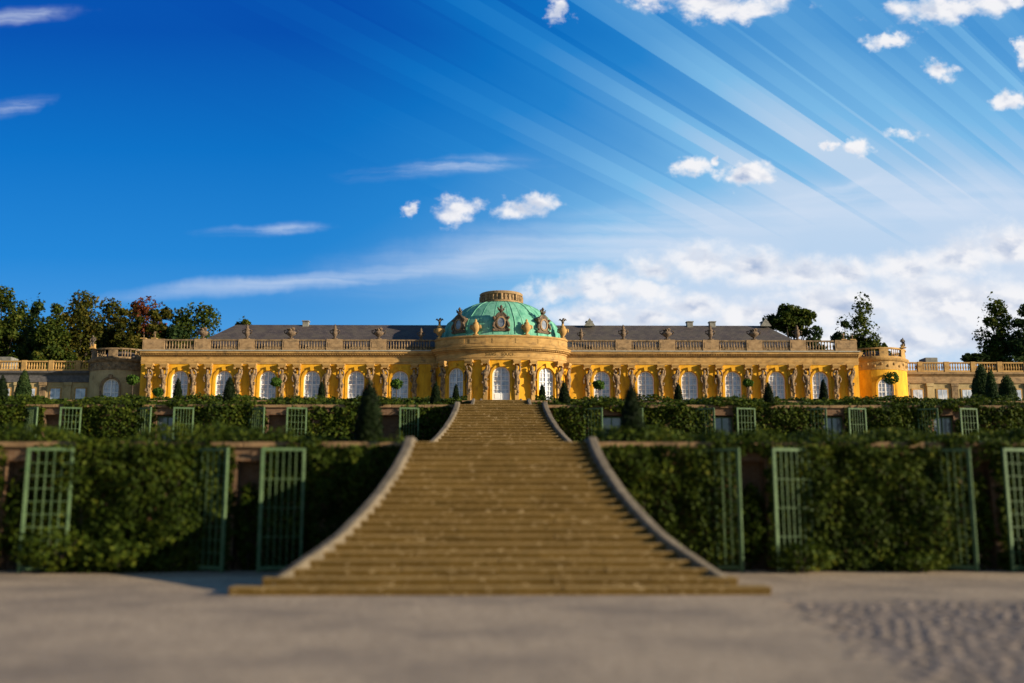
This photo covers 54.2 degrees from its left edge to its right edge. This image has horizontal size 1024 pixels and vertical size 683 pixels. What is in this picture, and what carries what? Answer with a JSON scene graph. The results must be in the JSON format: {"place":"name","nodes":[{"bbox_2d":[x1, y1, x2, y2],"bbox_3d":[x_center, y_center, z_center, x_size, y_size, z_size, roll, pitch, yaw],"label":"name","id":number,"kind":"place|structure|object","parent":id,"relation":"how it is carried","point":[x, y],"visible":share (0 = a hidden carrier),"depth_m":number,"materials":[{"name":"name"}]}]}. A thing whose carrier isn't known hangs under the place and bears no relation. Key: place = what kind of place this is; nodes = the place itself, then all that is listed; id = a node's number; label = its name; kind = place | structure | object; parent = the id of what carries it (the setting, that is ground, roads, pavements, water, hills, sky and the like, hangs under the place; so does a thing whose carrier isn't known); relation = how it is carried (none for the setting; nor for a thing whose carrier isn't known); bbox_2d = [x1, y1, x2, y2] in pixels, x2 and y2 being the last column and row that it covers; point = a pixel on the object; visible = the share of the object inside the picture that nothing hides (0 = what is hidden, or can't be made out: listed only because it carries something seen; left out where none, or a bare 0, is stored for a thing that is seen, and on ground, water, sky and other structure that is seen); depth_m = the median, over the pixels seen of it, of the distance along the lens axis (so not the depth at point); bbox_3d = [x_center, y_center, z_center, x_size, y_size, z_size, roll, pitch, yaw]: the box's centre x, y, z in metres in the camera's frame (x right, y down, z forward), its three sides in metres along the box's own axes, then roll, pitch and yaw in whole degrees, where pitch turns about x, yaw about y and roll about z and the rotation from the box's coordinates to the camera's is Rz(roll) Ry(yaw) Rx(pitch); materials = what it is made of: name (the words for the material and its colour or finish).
{"place":"outdoors","nodes":[
{"label":"outdoors","id":0,"kind":"place"},
{"bbox_2d":[429,402,572,441],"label":"staircase","id":1,"kind":"structure","parent":0,"point":[500,423],"depth_m":45.81,"materials":[{"name":"stone"}]},
{"bbox_2d":[471,398,531,403],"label":"staircase","id":2,"kind":"structure","parent":0,"point":[474,401],"depth_m":76.32,"materials":[{"name":"stone"}]},
{"bbox_2d":[0,569,1023,682],"bbox_3d":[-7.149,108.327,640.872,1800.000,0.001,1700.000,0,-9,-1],"label":"ground","id":3,"kind":"structure","parent":0,"point":[151,627],"depth_m":13.03,"materials":[{"name":"grey concrete"}]},
{"bbox_2d":[1,468,32,570],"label":"fig shrub","id":4,"kind":"object","parent":3,"relation":"on","point":[14,528],"visible":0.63,"depth_m":25.93,"materials":[{"name":"green plant"}]},
{"bbox_2d":[17,447,74,572],"bbox_3d":[-11.855,4.274,25.464,1.140,3.132,0.070,2,-10,-11],"label":"trellis door","id":5,"kind":"structure","parent":3,"relation":"on","point":[20,568],"depth_m":25.49,"materials":[{"name":"green paint"}]},
{"bbox_2d":[9,525,96,572],"bbox_3d":[-11.483,5.229,25.112,2.266,1.218,2.343,0,-9,-1],"label":"shrub","id":6,"kind":"object","parent":3,"relation":"on","point":[35,553],"visible":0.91,"depth_m":24.74,"materials":[{"name":"green plant"}]},
{"bbox_2d":[78,535,161,572],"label":"shrub","id":7,"kind":"object","parent":3,"relation":"on","point":[116,546],"visible":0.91,"depth_m":24.71,"materials":[{"name":"green plant"}]},
{"bbox_2d":[0,442,402,570],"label":"terrace wall","id":8,"kind":"structure","parent":3,"relation":"on","point":[248,458],"depth_m":26.21,"materials":[{"name":"plant"}]},
{"bbox_2d":[0,444,8,555],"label":"climbing vine","id":9,"kind":"object","parent":8,"relation":"attached to","point":[3,461],"visible":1,"depth_m":26.05,"materials":[{"name":"green plant"}]},
{"bbox_2d":[25,440,237,573],"bbox_3d":[-9.863,4.245,25.556,5.436,3.487,1.222,0,-9,-1],"label":"climbing vine","id":10,"kind":"object","parent":8,"relation":"attached to","point":[122,477],"visible":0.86,"depth_m":25.71,"materials":[{"name":"green plant"}]},
{"bbox_2d":[260,443,401,571],"bbox_3d":[-4.626,4.277,25.704,3.879,3.407,1.024,0,-9,-1],"label":"climbing vine","id":11,"kind":"object","parent":8,"relation":"attached to","point":[327,497],"visible":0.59,"depth_m":25.86,"materials":[{"name":"green plant"}]},
{"bbox_2d":[187,447,228,572],"bbox_3d":[-7.789,4.304,25.647,1.140,3.132,0.071,-4,-10,25],"label":"trellis door","id":12,"kind":"structure","parent":3,"relation":"on","point":[220,568],"depth_m":25.55,"materials":[{"name":"green paint"}]},
{"bbox_2d":[233,481,265,570],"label":"fig shrub","id":13,"kind":"object","parent":3,"relation":"on","point":[246,528],"visible":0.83,"depth_m":25.97,"materials":[{"name":"green plant"}]},
{"bbox_2d":[256,447,305,572],"bbox_3d":[-5.885,4.283,25.517,1.117,3.132,0.070,2,-10,-10],"label":"trellis door","id":14,"kind":"structure","parent":3,"relation":"on","point":[261,507],"depth_m":25.49,"materials":[{"name":"green paint"}]},
{"bbox_2d":[228,436,771,595],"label":"staircase","id":15,"kind":"structure","parent":3,"relation":"on","point":[500,518],"depth_m":20.61,"materials":[{"name":"stone"}]},
{"bbox_2d":[698,448,743,571],"bbox_3d":[5.384,4.338,25.850,1.140,3.132,0.070,-6,-11,32],"label":"trellis door","id":16,"kind":"structure","parent":3,"relation":"on","point":[740,526],"depth_m":25.68,"materials":[{"name":"green paint"}]},
{"bbox_2d":[736,482,771,569],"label":"fig shrub","id":17,"kind":"object","parent":3,"relation":"on","point":[756,530],"visible":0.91,"depth_m":26.09,"materials":[{"name":"green plant"}]},
{"bbox_2d":[771,448,815,571],"bbox_3d":[7.238,4.317,25.725,1.117,3.132,0.071,3,-10,-17],"label":"trellis door","id":18,"kind":"structure","parent":3,"relation":"on","point":[775,497],"depth_m":25.71,"materials":[{"name":"green paint"}]},
{"bbox_2d":[762,542,842,572],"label":"shrub","id":19,"kind":"object","parent":3,"relation":"on","point":[828,556],"visible":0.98,"depth_m":24.85,"materials":[{"name":"green plant"}]},
{"bbox_2d":[598,442,1023,570],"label":"terrace wall","id":20,"kind":"structure","parent":3,"relation":"on","point":[753,465],"depth_m":26.36,"materials":[{"name":"plant"}]},
{"bbox_2d":[600,443,739,570],"bbox_3d":[4.054,4.307,25.934,3.889,3.461,0.745,0,-9,-1],"label":"climbing vine","id":21,"kind":"object","parent":20,"relation":"attached to","point":[643,495],"visible":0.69,"depth_m":26.02,"materials":[{"name":"green plant"}]},
{"bbox_2d":[762,443,973,571],"bbox_3d":[9.280,4.287,25.844,5.430,3.413,1.035,0,-9,-1],"label":"climbing vine","id":22,"kind":"object","parent":20,"relation":"attached to","point":[891,529],"visible":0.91,"depth_m":25.91,"materials":[{"name":"green plant"}]},
{"bbox_2d":[988,444,1023,570],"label":"climbing vine","id":23,"kind":"object","parent":20,"relation":"attached to","point":[1001,505],"visible":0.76,"depth_m":26.07,"materials":[{"name":"green plant"}]},
{"bbox_2d":[885,552,956,572],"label":"shrub","id":24,"kind":"object","parent":3,"relation":"on","point":[916,564],"visible":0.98,"depth_m":25.05,"materials":[{"name":"green plant"}]},
{"bbox_2d":[924,448,978,571],"bbox_3d":[11.379,4.349,25.917,1.117,3.132,0.070,-6,-11,33],"label":"trellis door","id":25,"kind":"structure","parent":3,"relation":"on","point":[973,522],"depth_m":25.73,"materials":[{"name":"green paint"}]},
{"bbox_2d":[962,465,995,569],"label":"fig shrub","id":26,"kind":"object","parent":3,"relation":"on","point":[984,539],"visible":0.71,"depth_m":26.17,"materials":[{"name":"green plant"}]},
{"bbox_2d":[1001,448,1023,571],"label":"trellis door","id":27,"kind":"structure","parent":3,"relation":"on","point":[1008,512],"depth_m":25.69,"materials":[{"name":"green paint"}]},
{"bbox_2d":[0,0,1023,369],"label":"sky","id":28,"kind":"structure","parent":0,"point":[265,162],"materials":[{"name":"blue"}]},
{"bbox_2d":[786,599,1023,682],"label":"cobble paving","id":29,"kind":"structure","parent":0,"point":[996,673],"depth_m":12.61,"materials":[{"name":"grey stone"}]},
{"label":"terrace ground","id":30,"kind":"structure","parent":0,"visible":0},
{"bbox_2d":[0,286,36,368],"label":"broadleaf tree","id":31,"kind":"object","parent":30,"relation":"on","point":[11,324],"visible":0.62,"depth_m":150.93,"materials":[{"name":"green plant"}]},
{"bbox_2d":[15,292,45,363],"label":"broadleaf tree","id":32,"kind":"object","parent":30,"relation":"on","point":[36,309],"visible":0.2,"depth_m":159.83,"materials":[{"name":"green plant"}]},
{"bbox_2d":[0,357,89,399],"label":"colonnade","id":33,"kind":"object","parent":30,"relation":"on","point":[51,381],"visible":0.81,"depth_m":124.13,"materials":[{"name":"stone"}]},
{"bbox_2d":[28,302,77,368],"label":"broadleaf tree","id":34,"kind":"object","parent":30,"relation":"on","point":[50,335],"visible":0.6,"depth_m":148.38,"materials":[{"name":"green plant"}]},
{"bbox_2d":[50,289,111,368],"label":"broadleaf tree","id":35,"kind":"object","parent":30,"relation":"on","point":[84,329],"visible":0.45,"depth_m":152.20,"materials":[{"name":"green plant"}]},
{"bbox_2d":[82,297,123,356],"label":"broadleaf tree","id":36,"kind":"object","parent":30,"relation":"on","point":[109,315],"visible":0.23,"depth_m":157.31,"materials":[{"name":"green plant"}]},
{"bbox_2d":[113,303,145,352],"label":"broadleaf tree","id":37,"kind":"object","parent":30,"relation":"on","point":[130,337],"visible":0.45,"depth_m":151.26,"materials":[{"name":"green plant"}]},
{"bbox_2d":[126,296,167,338],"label":"broadleaf tree","id":38,"kind":"object","parent":30,"relation":"on","point":[144,310],"visible":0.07,"depth_m":161.57,"materials":[{"name":"red plant"}]},
{"bbox_2d":[136,301,174,348],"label":"broadleaf tree","id":39,"kind":"object","parent":30,"relation":"on","point":[157,315],"visible":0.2,"depth_m":152.02,"materials":[{"name":"green plant"}]},
{"bbox_2d":[166,324,191,348],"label":"broadleaf tree","id":40,"kind":"object","parent":30,"relation":"on","point":[174,330],"visible":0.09,"depth_m":151.05,"materials":[{"name":"green plant"}]},
{"bbox_2d":[167,302,221,348],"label":"broadleaf tree","id":41,"kind":"object","parent":30,"relation":"on","point":[186,320],"visible":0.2,"depth_m":153.75,"materials":[{"name":"green plant"}]},
{"bbox_2d":[88,290,908,399],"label":"palace","id":42,"kind":"structure","parent":30,"relation":"on","point":[501,356],"depth_m":119.41,"materials":[{"name":"paint"}]},
{"bbox_2d":[99,374,120,397],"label":"window","id":43,"kind":"structure","parent":42,"relation":"in","point":[112,387],"depth_m":121.54,"materials":[{"name":"white glass"}]},
{"bbox_2d":[167,366,189,398],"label":"window","id":44,"kind":"structure","parent":42,"relation":"in","point":[183,377],"depth_m":119.07,"materials":[{"name":"grey glass"}]},
{"bbox_2d":[212,366,233,396],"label":"window","id":45,"kind":"structure","parent":42,"relation":"in","point":[221,378],"depth_m":119.13,"materials":[{"name":"grey glass"}]},
{"bbox_2d":[256,366,277,398],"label":"window","id":46,"kind":"structure","parent":42,"relation":"in","point":[267,391],"depth_m":119.13,"materials":[{"name":"grey glass"}]},
{"bbox_2d":[300,366,321,398],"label":"window","id":47,"kind":"structure","parent":42,"relation":"in","point":[312,380],"depth_m":119.25,"materials":[{"name":"white glass"}]},
{"bbox_2d":[345,366,366,398],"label":"window","id":48,"kind":"structure","parent":42,"relation":"in","point":[356,383],"depth_m":119.31,"materials":[{"name":"grey glass"}]},
{"bbox_2d":[389,366,410,398],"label":"window","id":49,"kind":"structure","parent":42,"relation":"in","point":[405,391],"depth_m":119.28,"materials":[{"name":"grey glass"}]},
{"bbox_2d":[445,363,464,398],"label":"window","id":50,"kind":"structure","parent":42,"relation":"in","point":[456,376],"depth_m":116.77,"materials":[{"name":"white glass"}]},
{"bbox_2d":[490,362,511,399],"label":"door","id":51,"kind":"structure","parent":42,"relation":"in","point":[501,380],"depth_m":115.66,"materials":[{"name":"white paint"}]},
{"bbox_2d":[537,363,556,399],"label":"window","id":52,"kind":"structure","parent":42,"relation":"in","point":[544,376],"depth_m":116.88,"materials":[{"name":"white glass"}]},
{"bbox_2d":[591,367,612,399],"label":"window","id":53,"kind":"structure","parent":42,"relation":"in","point":[603,376],"depth_m":119.55,"materials":[{"name":"grey glass"}]},
{"bbox_2d":[635,367,656,399],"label":"window","id":54,"kind":"structure","parent":42,"relation":"in","point":[646,382],"depth_m":119.69,"materials":[{"name":"grey glass"}]},
{"bbox_2d":[679,367,700,399],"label":"window","id":55,"kind":"structure","parent":42,"relation":"in","point":[688,382],"depth_m":119.72,"materials":[{"name":"grey glass"}]},
{"bbox_2d":[723,367,744,397],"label":"window","id":56,"kind":"structure","parent":42,"relation":"in","point":[732,381],"depth_m":119.77,"materials":[{"name":"grey glass"}]},
{"bbox_2d":[766,367,788,398],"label":"window","id":57,"kind":"structure","parent":42,"relation":"in","point":[776,379],"depth_m":119.83,"materials":[{"name":"grey glass"}]},
{"bbox_2d":[810,367,831,398],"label":"window","id":58,"kind":"structure","parent":42,"relation":"in","point":[817,378],"depth_m":119.86,"materials":[{"name":"white glass"}]},
{"bbox_2d":[876,374,897,397],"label":"window","id":59,"kind":"structure","parent":42,"relation":"in","point":[883,389],"depth_m":121.19,"materials":[{"name":"white glass"}]},
{"bbox_2d":[762,303,816,339],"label":"broadleaf tree","id":60,"kind":"object","parent":30,"relation":"on","point":[787,319],"visible":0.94,"depth_m":154.10,"materials":[{"name":"green plant"}]},
{"bbox_2d":[806,325,826,349],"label":"broadleaf tree","id":61,"kind":"object","parent":30,"relation":"on","point":[817,332],"visible":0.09,"depth_m":152.41,"materials":[{"name":"green plant"}]},
{"bbox_2d":[830,314,850,348],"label":"broadleaf tree","id":62,"kind":"object","parent":30,"relation":"on","point":[844,324],"visible":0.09,"depth_m":159.03,"materials":[{"name":"green plant"}]},
{"bbox_2d":[835,291,890,353],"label":"broadleaf tree","id":63,"kind":"object","parent":30,"relation":"on","point":[861,320],"visible":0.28,"depth_m":153.98,"materials":[{"name":"green plant"}]},
{"bbox_2d":[907,358,1023,400],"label":"colonnade","id":64,"kind":"object","parent":30,"relation":"on","point":[926,377],"visible":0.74,"depth_m":125.36,"materials":[{"name":"brown stone"}]},
{"bbox_2d":[960,352,989,361],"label":"broadleaf tree","id":65,"kind":"object","parent":30,"relation":"on","point":[974,357],"visible":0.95,"depth_m":141.86,"materials":[{"name":"green plant"}]},
{"bbox_2d":[971,291,1017,369],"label":"broadleaf tree","id":66,"kind":"object","parent":30,"relation":"on","point":[994,349],"visible":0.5,"depth_m":152.10,"materials":[{"name":"green plant"}]},
{"bbox_2d":[1000,304,1023,369],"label":"broadleaf tree","id":67,"kind":"object","parent":30,"relation":"on","point":[1014,343],"visible":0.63,"depth_m":150.40,"materials":[{"name":"green plant"}]},
{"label":"terrace ground","id":68,"kind":"structure","parent":0,"visible":0},
{"bbox_2d":[58,407,81,432],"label":"trellis door","id":69,"kind":"structure","parent":68,"relation":"on","point":[65,408],"depth_m":48.29,"materials":[{"name":"green paint"}]},
{"bbox_2d":[0,404,453,441],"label":"terrace wall","id":70,"kind":"structure","parent":68,"relation":"on","point":[275,415],"depth_m":48.97,"materials":[{"name":"brick"}]},
{"bbox_2d":[0,404,45,441],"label":"climbing vine","id":71,"kind":"object","parent":70,"relation":"attached to","point":[8,419],"visible":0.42,"depth_m":48.52,"materials":[{"name":"green plant"}]},
{"bbox_2d":[61,404,158,441],"bbox_3d":[-19.602,4.707,48.354,4.758,3.469,0.982,0,-9,-1],"label":"climbing vine","id":72,"kind":"object","parent":70,"relation":"attached to","point":[96,423],"visible":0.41,"depth_m":48.51,"materials":[{"name":"green plant"}]},
{"bbox_2d":[156,416,176,440],"bbox_3d":[-16.890,5.038,48.858,0.980,2.750,0.070,0,-9,-1],"label":"niche window","id":73,"kind":"structure","parent":70,"relation":"attached to","point":[168,420],"depth_m":49.05,"materials":[{"name":"glass"}]},
{"bbox_2d":[174,405,269,441],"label":"climbing vine","id":74,"kind":"object","parent":70,"relation":"attached to","point":[239,419],"visible":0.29,"depth_m":48.64,"materials":[{"name":"green plant"}]},
{"bbox_2d":[288,403,381,441],"bbox_3d":[-8.696,4.681,48.331,4.687,3.532,1.262,0,-9,-1],"label":"climbing vine","id":75,"kind":"object","parent":70,"relation":"attached to","point":[331,424],"visible":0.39,"depth_m":48.67,"materials":[{"name":"green plant"}]},
{"bbox_2d":[398,404,450,441],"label":"climbing vine","id":76,"kind":"object","parent":70,"relation":"attached to","point":[436,416],"visible":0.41,"depth_m":48.77,"materials":[{"name":"green plant"}]},
{"bbox_2d":[353,380,383,441],"bbox_3d":[-3.985,2.001,27.795,0.834,1.902,0.790,8,-12,-39],"label":"topiary cone","id":77,"kind":"object","parent":68,"relation":"on","point":[368,427],"visible":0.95,"depth_m":27.57,"materials":[{"name":"green plant"}]},
{"bbox_2d":[399,407,418,440],"bbox_3d":[-4.983,4.745,48.264,0.960,3.132,0.070,2,-10,-12],"label":"trellis door","id":78,"kind":"structure","parent":68,"relation":"on","point":[406,408],"depth_m":48.39,"materials":[{"name":"green paint"}]},
{"bbox_2d":[0,420,1023,470],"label":"planting","id":79,"kind":"object","parent":68,"relation":"on","point":[867,438],"visible":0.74,"depth_m":27.13,"materials":[{"name":"green plant"}]},
{"bbox_2d":[583,407,602,441],"bbox_3d":[3.945,4.780,48.474,0.980,3.132,0.071,-4,-10,25],"label":"trellis door","id":80,"kind":"structure","parent":68,"relation":"on","point":[594,422],"depth_m":48.60,"materials":[{"name":"green paint"}]},
{"bbox_2d":[619,384,644,441],"bbox_3d":[3.342,2.071,27.892,0.763,1.796,0.783,0,-9,-1],"label":"topiary cone","id":81,"kind":"object","parent":68,"relation":"on","point":[632,413],"visible":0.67,"depth_m":27.69,"materials":[{"name":"green plant"}]},
{"bbox_2d":[548,405,1023,441],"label":"terrace wall","id":82,"kind":"structure","parent":68,"relation":"on","point":[832,411],"depth_m":49.22,"materials":[{"name":"plant"}]},
{"bbox_2d":[550,405,600,441],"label":"climbing vine","id":83,"kind":"object","parent":82,"relation":"attached to","point":[564,411],"visible":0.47,"depth_m":48.80,"materials":[{"name":"green plant"}]},
{"bbox_2d":[603,417,620,440],"bbox_3d":[4.909,5.077,49.095,0.980,2.750,0.070,0,-9,-1],"label":"niche window","id":84,"kind":"structure","parent":82,"relation":"attached to","point":[612,421],"depth_m":49.30,"materials":[{"name":"glass"}]},
{"bbox_2d":[642,405,712,441],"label":"climbing vine","id":85,"kind":"object","parent":82,"relation":"attached to","point":[679,415],"visible":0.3,"depth_m":48.84,"materials":[{"name":"green plant"}]},
{"bbox_2d":[715,417,731,437],"bbox_3d":[10.358,5.087,49.154,0.980,2.750,0.070,0,-9,-1],"label":"niche window","id":86,"kind":"structure","parent":82,"relation":"attached to","point":[723,423],"depth_m":49.34,"materials":[{"name":"grey glass"}]},
{"bbox_2d":[732,405,825,441],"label":"climbing vine","id":87,"kind":"object","parent":82,"relation":"attached to","point":[787,419],"visible":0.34,"depth_m":48.88,"materials":[{"name":"green plant"}]},
{"bbox_2d":[823,417,842,438],"bbox_3d":[15.808,5.097,49.213,0.980,2.750,0.070,0,-9,-1],"label":"niche window","id":88,"kind":"structure","parent":82,"relation":"attached to","point":[835,423],"depth_m":49.40,"materials":[{"name":"glass"}]},
{"bbox_2d":[843,404,936,441],"bbox_3d":[18.548,4.774,48.652,4.678,3.557,1.190,0,-9,-1],"label":"climbing vine","id":89,"kind":"object","parent":82,"relation":"attached to","point":[893,414],"visible":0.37,"depth_m":49.00,"materials":[{"name":"green plant"}]},
{"bbox_2d":[933,417,952,437],"bbox_3d":[21.258,5.107,49.272,0.980,2.750,0.070,0,-9,-1],"label":"niche window","id":90,"kind":"structure","parent":82,"relation":"attached to","point":[945,425],"depth_m":49.45,"materials":[{"name":"grey glass"}]},
{"bbox_2d":[953,405,1023,441],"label":"climbing vine","id":91,"kind":"object","parent":82,"relation":"attached to","point":[1011,419],"visible":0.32,"depth_m":49.01,"materials":[{"name":"green plant"}]},
{"bbox_2d":[848,408,866,432],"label":"trellis door","id":92,"kind":"structure","parent":68,"relation":"on","point":[849,417],"depth_m":48.66,"materials":[{"name":"green paint"}]},
{"bbox_2d":[917,408,939,436],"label":"trellis door","id":93,"kind":"structure","parent":68,"relation":"on","point":[937,418],"depth_m":48.76,"materials":[{"name":"green paint"}]},
{"bbox_2d":[959,408,978,436],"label":"trellis door","id":94,"kind":"structure","parent":68,"relation":"on","point":[960,413],"depth_m":48.71,"materials":[{"name":"green paint"}]},
{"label":"terrace ground","id":95,"kind":"structure","parent":0,"visible":0},
{"bbox_2d":[222,376,235,403],"bbox_3d":[-14.331,2.593,50.697,0.739,1.697,0.723,0,-9,-1],"label":"topiary cone","id":96,"kind":"object","parent":95,"relation":"on","point":[228,392],"visible":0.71,"depth_m":50.55,"materials":[{"name":"green plant"}]},
{"bbox_2d":[0,393,1023,420],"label":"planting","id":97,"kind":"object","parent":95,"relation":"on","point":[23,400],"visible":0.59,"depth_m":49.84,"materials":[{"name":"green plant"}]},
{"bbox_2d":[558,380,570,404],"bbox_3d":[2.643,2.711,50.886,0.694,1.527,0.684,0,-9,-1],"label":"topiary cone","id":98,"kind":"object","parent":95,"relation":"on","point":[564,396],"visible":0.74,"depth_m":50.71,"materials":[{"name":"green plant"}]},
{"bbox_2d":[763,381,774,402],"bbox_3d":[13.079,2.743,50.990,0.615,1.497,0.619,0,-9,-1],"label":"topiary cone","id":99,"kind":"object","parent":95,"relation":"on","point":[768,395],"visible":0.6,"depth_m":50.84,"materials":[{"name":"green plant"}]},
{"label":"terrace ground","id":100,"kind":"structure","parent":0,"visible":0},
{"bbox_2d":[13,369,32,396],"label":"clipped conifer","id":101,"kind":"object","parent":100,"relation":"on","point":[24,386],"visible":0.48,"depth_m":83.78,"materials":[{"name":"green plant"}]},
{"bbox_2d":[11,392,1023,404],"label":"planting","id":102,"kind":"object","parent":100,"relation":"on","point":[654,398],"visible":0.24,"depth_m":78.16,"materials":[{"name":"green plant"}]},
{"bbox_2d":[971,364,986,398],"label":"clipped conifer","id":103,"kind":"object","parent":100,"relation":"on","point":[979,381],"visible":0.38,"depth_m":84.64,"materials":[{"name":"green plant"}]},
{"bbox_2d":[985,369,998,398],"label":"clipped conifer","id":104,"kind":"object","parent":100,"relation":"on","point":[991,387],"visible":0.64,"depth_m":81.71,"materials":[{"name":"green plant"}]},
{"bbox_2d":[998,374,1018,400],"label":"clipped conifer","id":105,"kind":"object","parent":100,"relation":"on","point":[1006,387],"visible":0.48,"depth_m":82.59,"materials":[{"name":"green plant"}]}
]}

